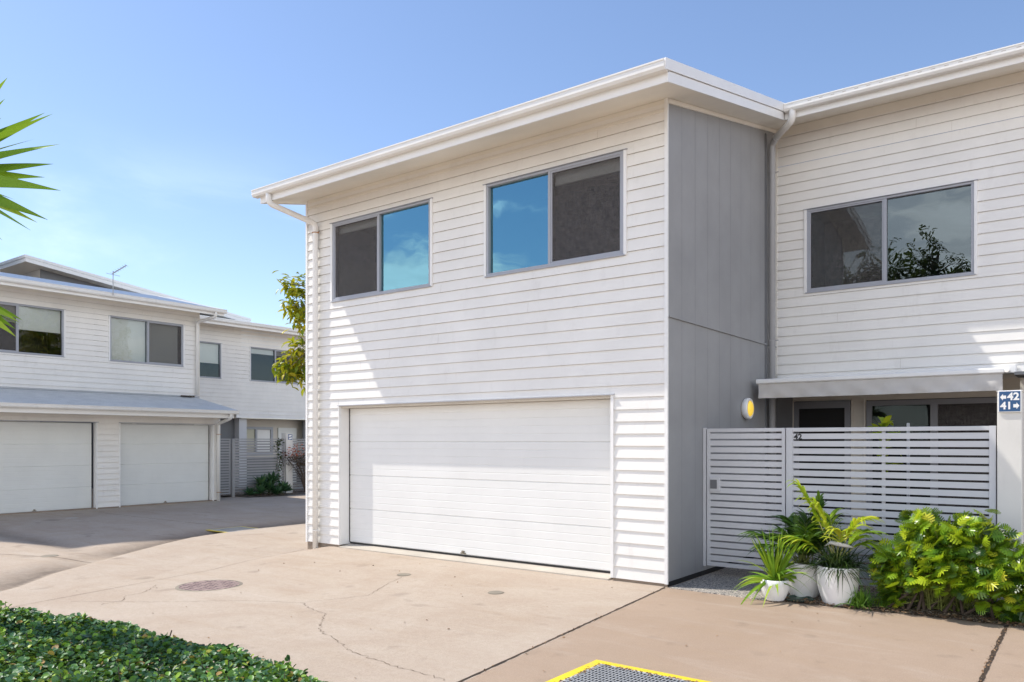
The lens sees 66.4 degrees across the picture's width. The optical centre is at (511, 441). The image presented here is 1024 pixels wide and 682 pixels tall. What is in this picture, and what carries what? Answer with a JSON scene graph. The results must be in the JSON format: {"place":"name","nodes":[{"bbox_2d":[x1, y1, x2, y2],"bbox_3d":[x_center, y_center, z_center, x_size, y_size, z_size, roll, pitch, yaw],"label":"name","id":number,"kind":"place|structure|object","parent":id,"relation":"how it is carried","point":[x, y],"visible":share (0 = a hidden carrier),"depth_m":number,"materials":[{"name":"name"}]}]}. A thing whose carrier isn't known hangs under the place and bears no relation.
{"place":"outdoors","nodes":[
{"label":"outdoors","id":0,"kind":"place"},
{"bbox_2d":[0,78,60,336],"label":"yucca tree","id":1,"kind":"object","parent":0,"point":[9,180],"visible":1,"depth_m":4.47,"materials":[{"name":"green plant"}]},
{"bbox_2d":[220,483,303,495],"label":"courtyard","id":2,"kind":"structure","parent":0,"point":[242,493],"depth_m":27.76,"materials":[{"name":"grey concrete"}]},
{"bbox_2d":[0,489,1023,681],"bbox_3d":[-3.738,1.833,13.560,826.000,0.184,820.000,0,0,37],"label":"ground","id":3,"kind":"structure","parent":0,"point":[658,631],"depth_m":8.02,"materials":[{"name":"concrete"}]},
{"bbox_2d":[40,555,58,556],"bbox_3d":[-7.508,1.858,12.700,0.264,0.006,0.264,0,0,37],"label":"inspection cover","id":4,"kind":"object","parent":3,"relation":"on","point":[49,555],"visible":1,"depth_m":12.71,"materials":[{"name":"concrete"}]},
{"bbox_2d":[0,272,305,514],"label":"townhouse","id":5,"kind":"structure","parent":3,"relation":"on","point":[163,446],"depth_m":22.14,"materials":[{"name":"white paint"}]},
{"bbox_2d":[0,301,65,357],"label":"window","id":6,"kind":"structure","parent":5,"relation":"in","point":[41,330],"depth_m":21.22,"materials":[{"name":"glass"}]},
{"bbox_2d":[0,421,91,513],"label":"garage door","id":7,"kind":"structure","parent":5,"relation":"in","point":[45,466],"depth_m":19.93,"materials":[{"name":"white metal"}]},
{"bbox_2d":[107,265,126,294],"bbox_3d":[-10.936,-4.481,21.660,0.538,0.853,0.276,0,0,-22],"label":"tv antenna","id":8,"kind":"object","parent":5,"relation":"on","point":[116,275],"visible":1,"depth_m":21.65,"materials":[{"name":"metal"}]},
{"bbox_2d":[94,315,184,366],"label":"window","id":9,"kind":"structure","parent":5,"relation":"in","point":[131,340],"depth_m":23.37,"materials":[{"name":"glass"}]},
{"bbox_2d":[121,424,208,505],"bbox_3d":[-9.958,0.645,22.496,0.067,2.260,2.714,0,0,36],"label":"garage door","id":10,"kind":"structure","parent":5,"relation":"in","point":[161,463],"depth_m":22.44,"materials":[{"name":"white metal"}]},
{"bbox_2d":[200,341,222,378],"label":"window","id":11,"kind":"structure","parent":5,"relation":"in","point":[210,352],"depth_m":28.84,"materials":[{"name":"glass"}]},
{"bbox_2d":[220,439,230,494],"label":"gate","id":12,"kind":"structure","parent":5,"relation":"attached to","point":[229,466],"depth_m":25.06,"materials":[{"name":"white metal"}]},
{"bbox_2d":[247,427,272,453],"bbox_3d":[-10.202,-0.015,31.058,0.060,1.120,1.660,0,0,37],"label":"porch window","id":13,"kind":"structure","parent":5,"relation":"in","point":[267,432],"depth_m":31.39,"materials":[{"name":"glass"}]},
{"bbox_2d":[242,346,297,383],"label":"window","id":14,"kind":"structure","parent":5,"relation":"in","point":[261,360],"depth_m":31.19,"materials":[{"name":"glass"}]},
{"bbox_2d":[277,428,295,482],"bbox_3d":[-9.284,0.620,32.282,0.060,2.350,0.900,0,0,37],"label":"porch door","id":15,"kind":"structure","parent":5,"relation":"in","point":[279,430],"depth_m":32.18,"materials":[{"name":"metal"}]},
{"bbox_2d":[14,550,298,606],"bbox_3d":[-4.473,1.830,10.886,0.166,0.024,5.267,0,0,22],"label":"expansion joint","id":16,"kind":"object","parent":3,"relation":"on","point":[142,582],"visible":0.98,"depth_m":10.08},
{"bbox_2d":[0,600,327,681],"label":"hedge","id":17,"kind":"object","parent":3,"relation":"on","point":[36,645],"visible":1,"depth_m":3.79,"materials":[{"name":"green plant"}]},
{"bbox_2d":[175,580,242,591],"bbox_3d":[-3.796,1.808,9.816,0.800,0.007,0.800,0,0,37],"label":"manhole cover","id":18,"kind":"object","parent":3,"relation":"on","point":[206,585],"visible":1,"depth_m":9.79,"materials":[{"name":"metal"}]},
{"bbox_2d":[207,526,256,532],"bbox_3d":[-5.878,1.873,16.615,0.850,0.010,0.880,0,0,37],"label":"drain grate","id":19,"kind":"object","parent":3,"relation":"on","point":[232,529],"visible":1,"depth_m":16.58,"materials":[{"name":"grey metal"}]},
{"bbox_2d":[71,579,396,602],"bbox_3d":[-2.988,1.788,9.002,3.858,0.057,1.196,0,0,-21],"label":"crack","id":20,"kind":"object","parent":3,"relation":"on","point":[223,600],"visible":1,"depth_m":8.83,"materials":[{"name":"grey concrete"}]},
{"bbox_2d":[231,439,284,496],"bbox_3d":[-8.430,0.929,26.054,0.060,2.033,2.040,0,0,37],"label":"fence","id":21,"kind":"object","parent":3,"relation":"on","point":[233,466],"visible":0.87,"depth_m":25.81,"materials":[{"name":"white metal"}]},
{"bbox_2d":[273,438,284,481],"bbox_3d":[-7.940,0.713,26.622,0.224,1.667,0.553,0,0,37],"label":"vine","id":22,"kind":"object","parent":21,"relation":"attached to","point":[279,441],"visible":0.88,"depth_m":26.63,"materials":[{"name":"green plant"}]},
{"bbox_2d":[235,491,305,496],"bbox_3d":[-6.858,1.775,27.650,1.300,0.001,6.200,0,0,37],"label":"garden bed","id":23,"kind":"object","parent":3,"relation":"on","point":[296,492],"visible":0.5,"depth_m":26.11,"materials":[{"name":"brown plant"}]},
{"bbox_2d":[242,471,292,494],"bbox_3d":[-8.036,1.372,25.909,1.207,0.826,2.022,0,0,37],"label":"shrub","id":24,"kind":"object","parent":23,"relation":"on","point":[266,482],"visible":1,"depth_m":25.75,"materials":[{"name":"green plant"}]},
{"bbox_2d":[281,433,292,492],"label":"pillar","id":25,"kind":"structure","parent":23,"relation":"on","point":[288,473],"depth_m":26.93,"materials":[{"name":"white paint"}]},
{"bbox_2d":[288,434,292,439],"bbox_3d":[-7.651,-0.147,26.974,0.017,0.215,0.197,0,0,37],"label":"sign","id":26,"kind":"object","parent":25,"relation":"attached to","point":[290,436],"visible":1,"depth_m":26.98,"materials":[{"name":"metal"}]},
{"bbox_2d":[280,444,305,491],"bbox_3d":[-7.321,0.930,27.264,1.602,1.741,1.977,0,0,37],"label":"shrub","id":27,"kind":"object","parent":23,"relation":"on","point":[301,462],"visible":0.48,"depth_m":26.88,"materials":[{"name":"red plant"}]},
{"bbox_2d":[293,439,305,488],"bbox_3d":[-6.430,0.783,28.716,0.045,1.741,3.980,0,0,37],"label":"fence","id":28,"kind":"object","parent":23,"relation":"on","point":[294,479],"visible":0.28,"depth_m":27.32,"materials":[{"name":"white metal"}]},
{"bbox_2d":[272,270,305,395],"bbox_3d":[-2.627,-2.094,18.848,5.640,8.107,4.155,0,0,-32],"label":"leafy tree","id":29,"kind":"object","parent":3,"relation":"on","point":[296,368],"visible":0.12,"depth_m":18.74,"materials":[{"name":"green plant"}]},
{"bbox_2d":[311,608,443,678],"bbox_3d":[-1.525,1.759,7.090,0.324,0.036,3.450,0,0,-32],"label":"crack","id":30,"kind":"object","parent":3,"relation":"on","point":[358,653],"visible":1,"depth_m":6.55,"materials":[{"name":"grey concrete"}]},
{"bbox_2d":[397,573,410,575],"bbox_3d":[-1.426,1.757,10.326,0.194,0.006,0.194,0,0,37],"label":"inspection cover","id":31,"kind":"object","parent":3,"relation":"on","point":[403,574],"visible":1,"depth_m":10.30,"materials":[{"name":"concrete"}]},
{"bbox_2d":[488,591,503,593],"bbox_3d":[-0.186,1.746,9.046,0.194,0.006,0.194,0,0,37],"label":"inspection cover","id":32,"kind":"object","parent":3,"relation":"in","point":[495,592],"visible":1,"depth_m":9.02,"materials":[{"name":"concrete"}]},
{"bbox_2d":[458,587,664,681],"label":"expansion joint","id":33,"kind":"object","parent":3,"relation":"on","point":[555,637],"visible":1,"depth_m":6.91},
{"bbox_2d":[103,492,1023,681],"bbox_3d":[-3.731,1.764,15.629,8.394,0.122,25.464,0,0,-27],"label":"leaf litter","id":34,"kind":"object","parent":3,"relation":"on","point":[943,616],"visible":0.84,"depth_m":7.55,"materials":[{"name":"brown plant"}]},
{"bbox_2d":[546,660,709,681],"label":"drain grate","id":35,"kind":"object","parent":3,"relation":"on","point":[602,672],"visible":1,"depth_m":5.81,"materials":[{"name":"grey metal"}]},
{"bbox_2d":[251,42,1023,586],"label":"townhouse","id":36,"kind":"structure","parent":3,"relation":"on","point":[555,332],"depth_m":11.14,"materials":[{"name":"white paint"}]},
{"bbox_2d":[329,197,471,305],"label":"window","id":37,"kind":"structure","parent":36,"relation":"in","point":[386,251],"depth_m":12.79,"materials":[{"name":"glass"}]},
{"bbox_2d":[349,399,609,572],"bbox_3d":[-0.684,0.574,11.504,5.057,2.237,0.075,0,0,37],"label":"garage door","id":38,"kind":"structure","parent":36,"relation":"in","point":[520,482],"depth_m":11.25,"materials":[{"name":"metal"}]},
{"bbox_2d":[483,148,658,281],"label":"window","id":39,"kind":"structure","parent":36,"relation":"in","point":[574,212],"depth_m":10.30,"materials":[{"name":"glass"}]},
{"bbox_2d":[703,428,785,570],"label":"gate","id":40,"kind":"structure","parent":36,"relation":"attached to","point":[713,483],"depth_m":9.90,"materials":[{"name":"white metal"}]},
{"bbox_2d":[741,398,753,418],"bbox_3d":[3.436,-0.475,11.354,0.120,0.310,0.310,0,0,37],"label":"wall lamp","id":41,"kind":"object","parent":36,"relation":"attached to","point":[747,408],"visible":1,"depth_m":11.27,"materials":[{"name":"white plastic"}]},
{"bbox_2d":[794,400,850,546],"bbox_3d":[5.121,0.540,12.922,0.900,2.410,0.050,0,0,37],"label":"screen door","id":42,"kind":"structure","parent":36,"relation":"in","point":[808,414],"depth_m":12.90,"materials":[{"name":"black metal"}]},
{"bbox_2d":[756,364,1016,397],"bbox_3d":[5.184,-0.833,11.031,3.190,0.403,1.140,0,0,37],"label":"awning","id":43,"kind":"object","parent":36,"relation":"attached to","point":[958,379],"visible":1,"depth_m":10.56,"materials":[{"name":"metal"}]},
{"bbox_2d":[803,179,981,294],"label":"window","id":44,"kind":"structure","parent":36,"relation":"in","point":[930,233],"depth_m":12.16,"materials":[{"name":"glass"}]},
{"bbox_2d":[866,397,996,548],"bbox_3d":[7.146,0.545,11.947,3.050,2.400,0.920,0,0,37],"label":"sliding door","id":45,"kind":"structure","parent":36,"relation":"in","point":[970,411],"depth_m":11.91,"materials":[{"name":"grey glass"}]},
{"bbox_2d":[1014,371,1023,390],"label":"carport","id":46,"kind":"object","parent":36,"relation":"attached to","point":[1019,374],"visible":0.8,"depth_m":10.25,"materials":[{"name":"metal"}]},
{"bbox_2d":[735,528,814,605],"bbox_3d":[2.861,1.372,8.620,0.895,0.940,0.881,0,0,7],"label":"potted plant","id":47,"kind":"object","parent":3,"relation":"on","point":[773,585],"visible":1,"depth_m":8.50,"materials":[{"name":"green plant"}]},
{"bbox_2d":[784,555,1023,626],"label":"garden bed","id":48,"kind":"object","parent":3,"relation":"on","point":[974,614],"visible":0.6,"depth_m":7.99,"materials":[{"name":"brown soil"}]},
{"bbox_2d":[739,490,858,597],"bbox_3d":[3.182,1.134,8.800,1.330,1.199,1.231,0,0,37],"label":"potted plant","id":49,"kind":"object","parent":48,"relation":"on","point":[793,522],"visible":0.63,"depth_m":8.68,"materials":[{"name":"green plant"}]},
{"bbox_2d":[785,595,814,601],"bbox_3d":[3.134,1.719,8.556,0.350,0.020,0.303,0,0,37],"label":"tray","id":50,"kind":"object","parent":48,"relation":"on","point":[794,597],"visible":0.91,"depth_m":8.61,"materials":[{"name":"grey"}]},
{"bbox_2d":[779,478,893,605],"bbox_3d":[3.436,1.073,8.390,1.275,1.322,1.209,0,0,37],"label":"potted plant","id":51,"kind":"object","parent":48,"relation":"on","point":[838,574],"visible":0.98,"depth_m":8.27,"materials":[{"name":"green plant"}]},
{"bbox_2d":[833,583,886,610],"bbox_3d":[3.639,1.628,8.212,0.635,0.342,0.685,0,0,-6],"label":"grass tuft","id":52,"kind":"object","parent":48,"relation":"on","point":[860,599],"visible":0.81,"depth_m":8.17,"materials":[{"name":"green plant"}]},
{"bbox_2d":[868,415,902,471],"bbox_3d":[4.691,0.703,9.749,0.490,2.046,0.494,0,0,23],"label":"plant","id":53,"kind":"object","parent":48,"relation":"on","point":[885,421],"visible":0.36,"depth_m":9.75,"materials":[{"name":"green plant"}]},
{"bbox_2d":[786,426,995,601],"bbox_3d":[4.238,0.790,8.914,2.187,1.910,0.070,0,0,37],"label":"fence","id":54,"kind":"object","parent":48,"relation":"on","point":[791,465],"visible":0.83,"depth_m":8.87,"materials":[{"name":"white metal"}]},
{"bbox_2d":[907,423,909,511],"bbox_3d":[4.867,0.760,9.606,0.032,1.970,0.030,0,0,37],"label":"stake","id":55,"kind":"object","parent":48,"relation":"on","point":[908,425],"visible":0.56,"depth_m":9.59,"materials":[{"name":"metal"}]},
{"bbox_2d":[866,507,1023,622],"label":"bush","id":56,"kind":"object","parent":48,"relation":"on","point":[940,564],"visible":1,"depth_m":7.68,"materials":[{"name":"green plant"}]},
{"bbox_2d":[996,390,1023,601],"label":"pillar","id":57,"kind":"structure","parent":48,"relation":"on","point":[1010,466],"depth_m":8.13,"materials":[{"name":"white paint"}]},
{"bbox_2d":[998,390,1021,412],"bbox_3d":[5.166,-0.415,8.118,0.208,0.230,0.016,0,0,37],"label":"sign","id":58,"kind":"object","parent":57,"relation":"attached to","point":[1009,400],"visible":1,"depth_m":8.11,"materials":[{"name":"blue metal"}]},
{"bbox_2d":[978,625,1008,681],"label":"expansion joint","id":59,"kind":"object","parent":3,"relation":"on","point":[1000,639],"visible":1,"depth_m":6.42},
{"bbox_2d":[0,0,1023,419],"label":"sky","id":60,"kind":"structure","parent":0,"point":[165,120],"materials":[{"name":"blue"}]},
{"bbox_2d":[669,551,863,601],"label":"entry path","id":61,"kind":"structure","parent":0,"point":[726,581],"depth_m":9.54,"materials":[{"name":"white gravel"}]}
]}

